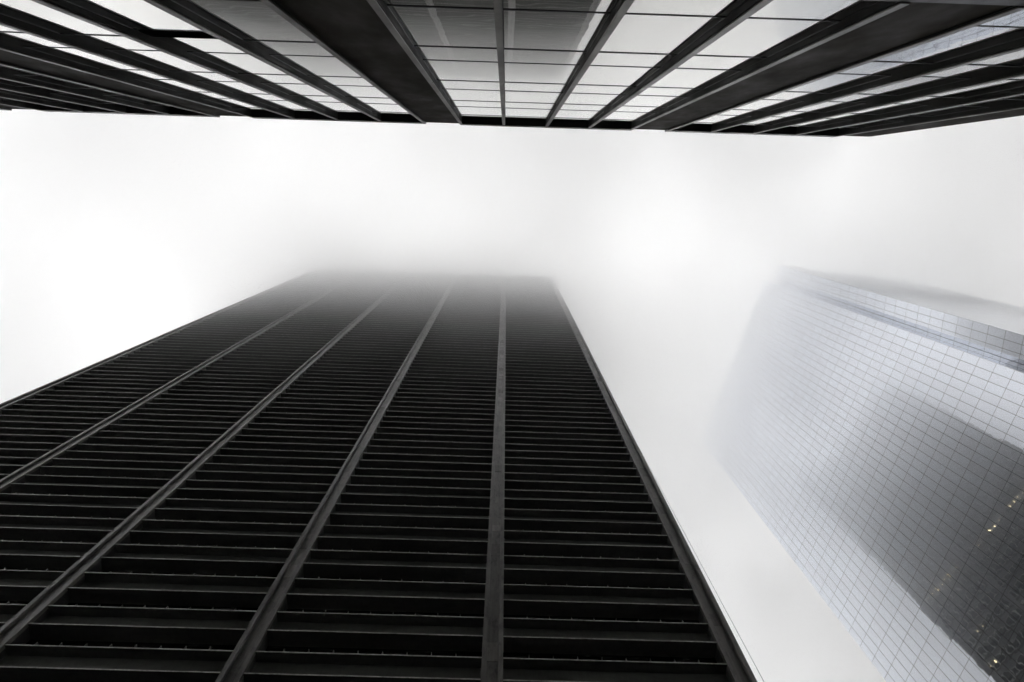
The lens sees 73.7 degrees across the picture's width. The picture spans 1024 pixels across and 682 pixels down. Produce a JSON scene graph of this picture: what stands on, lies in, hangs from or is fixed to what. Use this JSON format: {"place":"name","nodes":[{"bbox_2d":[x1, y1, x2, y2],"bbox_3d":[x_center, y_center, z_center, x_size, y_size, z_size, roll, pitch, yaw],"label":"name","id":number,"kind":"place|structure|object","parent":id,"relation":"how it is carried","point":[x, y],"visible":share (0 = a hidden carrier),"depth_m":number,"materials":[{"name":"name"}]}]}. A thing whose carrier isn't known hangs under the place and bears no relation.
{"place":"outdoors","nodes":[
{"label":"outdoors","id":0,"kind":"place"},
{"bbox_2d":[0,268,756,681],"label":"office tower","id":1,"kind":"structure","parent":0,"point":[316,474],"depth_m":60.60,"materials":[{"name":"metal"}]},
{"bbox_2d":[0,601,29,603],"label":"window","id":2,"kind":"structure","parent":1,"relation":"in","point":[1,602],"depth_m":47.00,"materials":[{"name":"black glass"}]},
{"bbox_2d":[0,568,65,570],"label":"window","id":3,"kind":"structure","parent":1,"relation":"in","point":[0,568],"depth_m":50.89,"materials":[{"name":"black glass"}]},
{"bbox_2d":[25,640,235,649],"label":"window","id":4,"kind":"structure","parent":1,"relation":"in","point":[32,642],"depth_m":43.20,"materials":[{"name":"black glass"}]},
{"bbox_2d":[67,603,257,610],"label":"ledge","id":5,"kind":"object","parent":1,"relation":"in","point":[70,604],"depth_m":47.13,"materials":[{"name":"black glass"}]},
{"bbox_2d":[102,571,276,576],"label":"ledge","id":6,"kind":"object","parent":1,"relation":"in","point":[102,571],"depth_m":51.06,"materials":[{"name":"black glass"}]},
{"bbox_2d":[265,646,481,656],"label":"window","id":7,"kind":"structure","parent":1,"relation":"in","point":[270,648],"depth_m":43.43,"materials":[{"name":"black glass"}]},
{"bbox_2d":[286,609,483,616],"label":"ledge","id":8,"kind":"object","parent":1,"relation":"in","point":[288,610],"depth_m":47.38,"materials":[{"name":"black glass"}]},
{"bbox_2d":[303,577,485,582],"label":"ledge","id":9,"kind":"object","parent":1,"relation":"in","point":[303,577],"depth_m":51.30,"materials":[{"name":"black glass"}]},
{"bbox_2d":[504,582,683,588],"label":"ledge","id":10,"kind":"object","parent":1,"relation":"in","point":[525,583],"depth_m":51.54,"materials":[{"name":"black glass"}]},
{"bbox_2d":[503,615,698,622],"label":"ledge","id":11,"kind":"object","parent":1,"relation":"in","point":[504,616],"depth_m":47.60,"materials":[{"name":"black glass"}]},
{"bbox_2d":[503,652,716,662],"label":"window","id":12,"kind":"structure","parent":1,"relation":"in","point":[506,655],"depth_m":43.67,"materials":[{"name":"black glass"}]},
{"bbox_2d":[640,450,763,680],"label":"safety cable","id":13,"kind":"object","parent":1,"relation":"hanging from","point":[707,576],"visible":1,"depth_m":50.15,"materials":[{"name":"grey metal"}]},
{"bbox_2d":[0,109,1023,681],"label":"sky","id":14,"kind":"structure","parent":0,"point":[119,233],"materials":[{"name":"white"}]},
{"bbox_2d":[702,265,1023,681],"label":"glass tower","id":15,"kind":"structure","parent":0,"point":[863,439],"depth_m":126.61,"materials":[{"name":"glass"}]},
{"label":"pavement","id":16,"kind":"structure","parent":0,"visible":0},
{"bbox_2d":[0,0,1023,136],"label":"office block","id":17,"kind":"structure","parent":16,"relation":"on","point":[836,68],"depth_m":11.74,"materials":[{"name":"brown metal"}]},
{"bbox_2d":[0,25,22,32],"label":"window","id":18,"kind":"structure","parent":17,"relation":"in","point":[3,29],"depth_m":10.54,"materials":[{"name":"glass"}]},
{"bbox_2d":[0,79,36,86],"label":"window","id":19,"kind":"structure","parent":17,"relation":"in","point":[2,81],"depth_m":16.89,"materials":[{"name":"glass"}]},
{"bbox_2d":[0,91,64,101],"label":"window","id":20,"kind":"structure","parent":17,"relation":"in","point":[14,93],"depth_m":19.64,"materials":[{"name":"glass"}]},
{"bbox_2d":[13,74,96,88],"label":"window","id":21,"kind":"structure","parent":17,"relation":"in","point":[47,79],"depth_m":16.26,"materials":[{"name":"glass"}]},
{"bbox_2d":[0,0,122,36],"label":"window","id":22,"kind":"structure","parent":17,"relation":"in","point":[28,11],"depth_m":9.67,"materials":[{"name":"glass"}]},
{"bbox_2d":[22,46,141,70],"bbox_3d":[-7.826,-5.342,12.950,1.320,2.342,0.013,2,-77,-1],"label":"window","id":23,"kind":"structure","parent":17,"relation":"in","point":[71,54],"depth_m":12.82,"materials":[{"name":"glass"}]},
{"bbox_2d":[51,93,116,103],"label":"window","id":24,"kind":"structure","parent":17,"relation":"in","point":[62,94],"depth_m":19.66,"materials":[{"name":"glass"}]},
{"bbox_2d":[104,95,163,104],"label":"window","id":25,"kind":"structure","parent":17,"relation":"in","point":[124,97],"depth_m":19.65,"materials":[{"name":"glass"}]},
{"bbox_2d":[65,0,203,31],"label":"window","id":26,"kind":"structure","parent":17,"relation":"in","point":[133,14],"depth_m":9.24,"materials":[{"name":"glass"}]},
{"bbox_2d":[105,49,214,72],"bbox_3d":[-6.405,-5.293,12.971,1.320,2.342,0.013,2,-77,-1],"label":"window","id":27,"kind":"structure","parent":17,"relation":"in","point":[159,59],"depth_m":12.84,"materials":[{"name":"glass"}]},
{"bbox_2d":[133,78,210,92],"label":"window","id":28,"kind":"structure","parent":17,"relation":"in","point":[169,84],"depth_m":16.29,"materials":[{"name":"glass"}]},
{"bbox_2d":[201,98,257,107],"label":"window","id":29,"kind":"structure","parent":17,"relation":"in","point":[227,102],"depth_m":19.73,"materials":[{"name":"glass"}]},
{"bbox_2d":[199,81,270,94],"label":"window","id":30,"kind":"structure","parent":17,"relation":"in","point":[233,87],"depth_m":16.32,"materials":[{"name":"glass"}]},
{"bbox_2d":[188,52,289,75],"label":"window","id":31,"kind":"structure","parent":17,"relation":"in","point":[240,63],"depth_m":12.85,"materials":[{"name":"glass"}]},
{"bbox_2d":[171,0,315,42],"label":"window","id":32,"kind":"structure","parent":17,"relation":"in","point":[247,20],"depth_m":9.33,"materials":[{"name":"glass"}]},
{"bbox_2d":[254,100,308,109],"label":"window","id":33,"kind":"structure","parent":17,"relation":"in","point":[278,104],"depth_m":19.73,"materials":[{"name":"glass"}]},
{"bbox_2d":[261,83,329,96],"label":"window","id":34,"kind":"structure","parent":17,"relation":"in","point":[290,89],"depth_m":16.34,"materials":[{"name":"glass"}]},
{"bbox_2d":[269,54,361,77],"bbox_3d":[-3.569,-5.220,13.009,1.320,2.342,0.013,2,-77,-1],"label":"window","id":35,"kind":"structure","parent":17,"relation":"in","point":[319,66],"depth_m":12.88,"materials":[{"name":"glass"}]},
{"bbox_2d":[304,101,359,111],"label":"window","id":36,"kind":"structure","parent":17,"relation":"in","point":[328,106],"depth_m":19.74,"materials":[{"name":"glass"}]},
{"bbox_2d":[324,85,389,98],"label":"window","id":37,"kind":"structure","parent":17,"relation":"in","point":[346,91],"depth_m":16.36,"materials":[{"name":"glass"}]},
{"bbox_2d":[357,103,407,112],"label":"window","id":38,"kind":"structure","parent":17,"relation":"in","point":[388,108],"depth_m":19.76,"materials":[{"name":"glass"}]},
{"bbox_2d":[387,5,496,48],"bbox_3d":[-0.878,-4.352,9.550,1.320,2.492,0.013,2,-77,-1],"label":"window","id":39,"kind":"structure","parent":17,"relation":"in","point":[424,26],"depth_m":9.33,"materials":[{"name":"glass"}]},
{"bbox_2d":[423,60,498,82],"bbox_3d":[-0.906,-5.142,13.047,1.320,2.342,0.013,2,-77,-1],"label":"window","id":40,"kind":"structure","parent":17,"relation":"in","point":[442,70],"depth_m":12.92,"materials":[{"name":"glass"}]},
{"bbox_2d":[442,89,500,101],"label":"window","id":41,"kind":"structure","parent":17,"relation":"in","point":[452,94],"depth_m":16.38,"materials":[{"name":"glass"}]},
{"bbox_2d":[454,106,501,115],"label":"window","id":42,"kind":"structure","parent":17,"relation":"in","point":[480,111],"depth_m":19.80,"materials":[{"name":"glass"}]},
{"bbox_2d":[505,108,552,117],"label":"window","id":43,"kind":"structure","parent":17,"relation":"in","point":[511,112],"depth_m":19.84,"materials":[{"name":"glass"}]},
{"bbox_2d":[505,91,562,103],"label":"window","id":44,"kind":"structure","parent":17,"relation":"in","point":[510,96],"depth_m":16.40,"materials":[{"name":"glass"}]},
{"bbox_2d":[504,62,579,84],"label":"window","id":45,"kind":"structure","parent":17,"relation":"in","point":[529,73],"depth_m":12.95,"materials":[{"name":"glass"}]},
{"bbox_2d":[503,9,610,51],"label":"window","id":46,"kind":"structure","parent":17,"relation":"in","point":[532,30],"depth_m":9.35,"materials":[{"name":"glass"}]},
{"bbox_2d":[554,110,603,118],"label":"window","id":47,"kind":"structure","parent":17,"relation":"in","point":[572,114],"depth_m":19.84,"materials":[{"name":"glass"}]},
{"bbox_2d":[564,93,624,105],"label":"window","id":48,"kind":"structure","parent":17,"relation":"in","point":[574,98],"depth_m":16.42,"materials":[{"name":"glass"}]},
{"bbox_2d":[577,65,660,86],"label":"window","id":49,"kind":"structure","parent":17,"relation":"in","point":[595,75],"depth_m":12.96,"materials":[{"name":"glass"}]},
{"bbox_2d":[603,112,654,120],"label":"window","id":50,"kind":"structure","parent":17,"relation":"in","point":[633,116],"depth_m":19.88,"materials":[{"name":"glass"}]},
{"bbox_2d":[623,95,686,107],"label":"window","id":51,"kind":"structure","parent":17,"relation":"in","point":[640,100],"depth_m":16.43,"materials":[{"name":"glass"}]},
{"bbox_2d":[599,13,725,54],"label":"window","id":52,"kind":"structure","parent":17,"relation":"in","point":[649,34],"depth_m":9.37,"materials":[{"name":"glass"}]},
{"bbox_2d":[649,68,740,88],"bbox_3d":[3.352,-5.021,13.106,1.320,2.342,0.012,2,-77,-1],"label":"window","id":53,"kind":"structure","parent":17,"relation":"in","point":[680,78],"depth_m":12.97,"materials":[{"name":"glass"}]},
{"bbox_2d":[695,115,750,123],"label":"window","id":54,"kind":"structure","parent":17,"relation":"in","point":[724,119],"depth_m":19.90,"materials":[{"name":"glass"}]},
{"bbox_2d":[733,99,802,110],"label":"window","id":55,"kind":"structure","parent":17,"relation":"in","point":[764,104],"depth_m":16.49,"materials":[{"name":"glass"}]},
{"bbox_2d":[695,17,840,58],"bbox_3d":[3.380,-4.235,9.609,1.320,2.492,0.012,2,-77,-1],"label":"window","id":56,"kind":"structure","parent":17,"relation":"in","point":[753,37],"depth_m":9.39,"materials":[{"name":"glass"}]},
{"bbox_2d":[746,117,799,124],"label":"window","id":57,"kind":"structure","parent":17,"relation":"in","point":[770,120],"depth_m":19.93,"materials":[{"name":"glass"}]},
{"bbox_2d":[793,118,853,126],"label":"window","id":58,"kind":"structure","parent":17,"relation":"in","point":[826,121],"depth_m":19.95,"materials":[{"name":"glass"}]},
{"bbox_2d":[791,101,864,112],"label":"window","id":59,"kind":"structure","parent":17,"relation":"in","point":[829,106],"depth_m":16.51,"materials":[{"name":"glass"}]},
{"bbox_2d":[785,74,891,93],"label":"window","id":60,"kind":"structure","parent":17,"relation":"in","point":[837,82],"depth_m":13.01,"materials":[{"name":"glass"}]},
{"bbox_2d":[845,120,902,127],"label":"window","id":61,"kind":"structure","parent":17,"relation":"in","point":[881,122],"depth_m":20.02,"materials":[{"name":"glass"}]},
{"bbox_2d":[849,104,925,114],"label":"window","id":62,"kind":"structure","parent":17,"relation":"in","point":[893,107],"depth_m":16.53,"materials":[{"name":"glass"}]},
{"bbox_2d":[858,76,971,95],"bbox_3d":[7.432,-4.904,13.164,1.320,2.342,0.013,2,-77,-1],"label":"window","id":63,"kind":"structure","parent":17,"relation":"in","point":[921,83],"depth_m":13.05,"materials":[{"name":"glass"}]},
{"bbox_2d":[907,106,987,115],"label":"window","id":64,"kind":"structure","parent":17,"relation":"in","point":[957,109],"depth_m":16.52,"materials":[{"name":"mirror"}]},
{"bbox_2d":[873,26,1023,63],"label":"window","id":65,"kind":"structure","parent":17,"relation":"in","point":[976,38],"depth_m":9.51,"materials":[{"name":"glass"}]},
{"bbox_2d":[928,79,1023,97],"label":"window","id":66,"kind":"structure","parent":17,"relation":"in","point":[1007,84],"depth_m":13.19,"materials":[{"name":"glass"}]},
{"bbox_2d":[968,50,1023,66],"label":"window","id":67,"kind":"structure","parent":17,"relation":"in","point":[1015,59],"depth_m":10.53,"materials":[{"name":"glass"}]},
{"bbox_2d":[1002,95,1023,99],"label":"window","id":68,"kind":"structure","parent":17,"relation":"in","point":[1021,97],"depth_m":14.21,"materials":[{"name":"mirror"}]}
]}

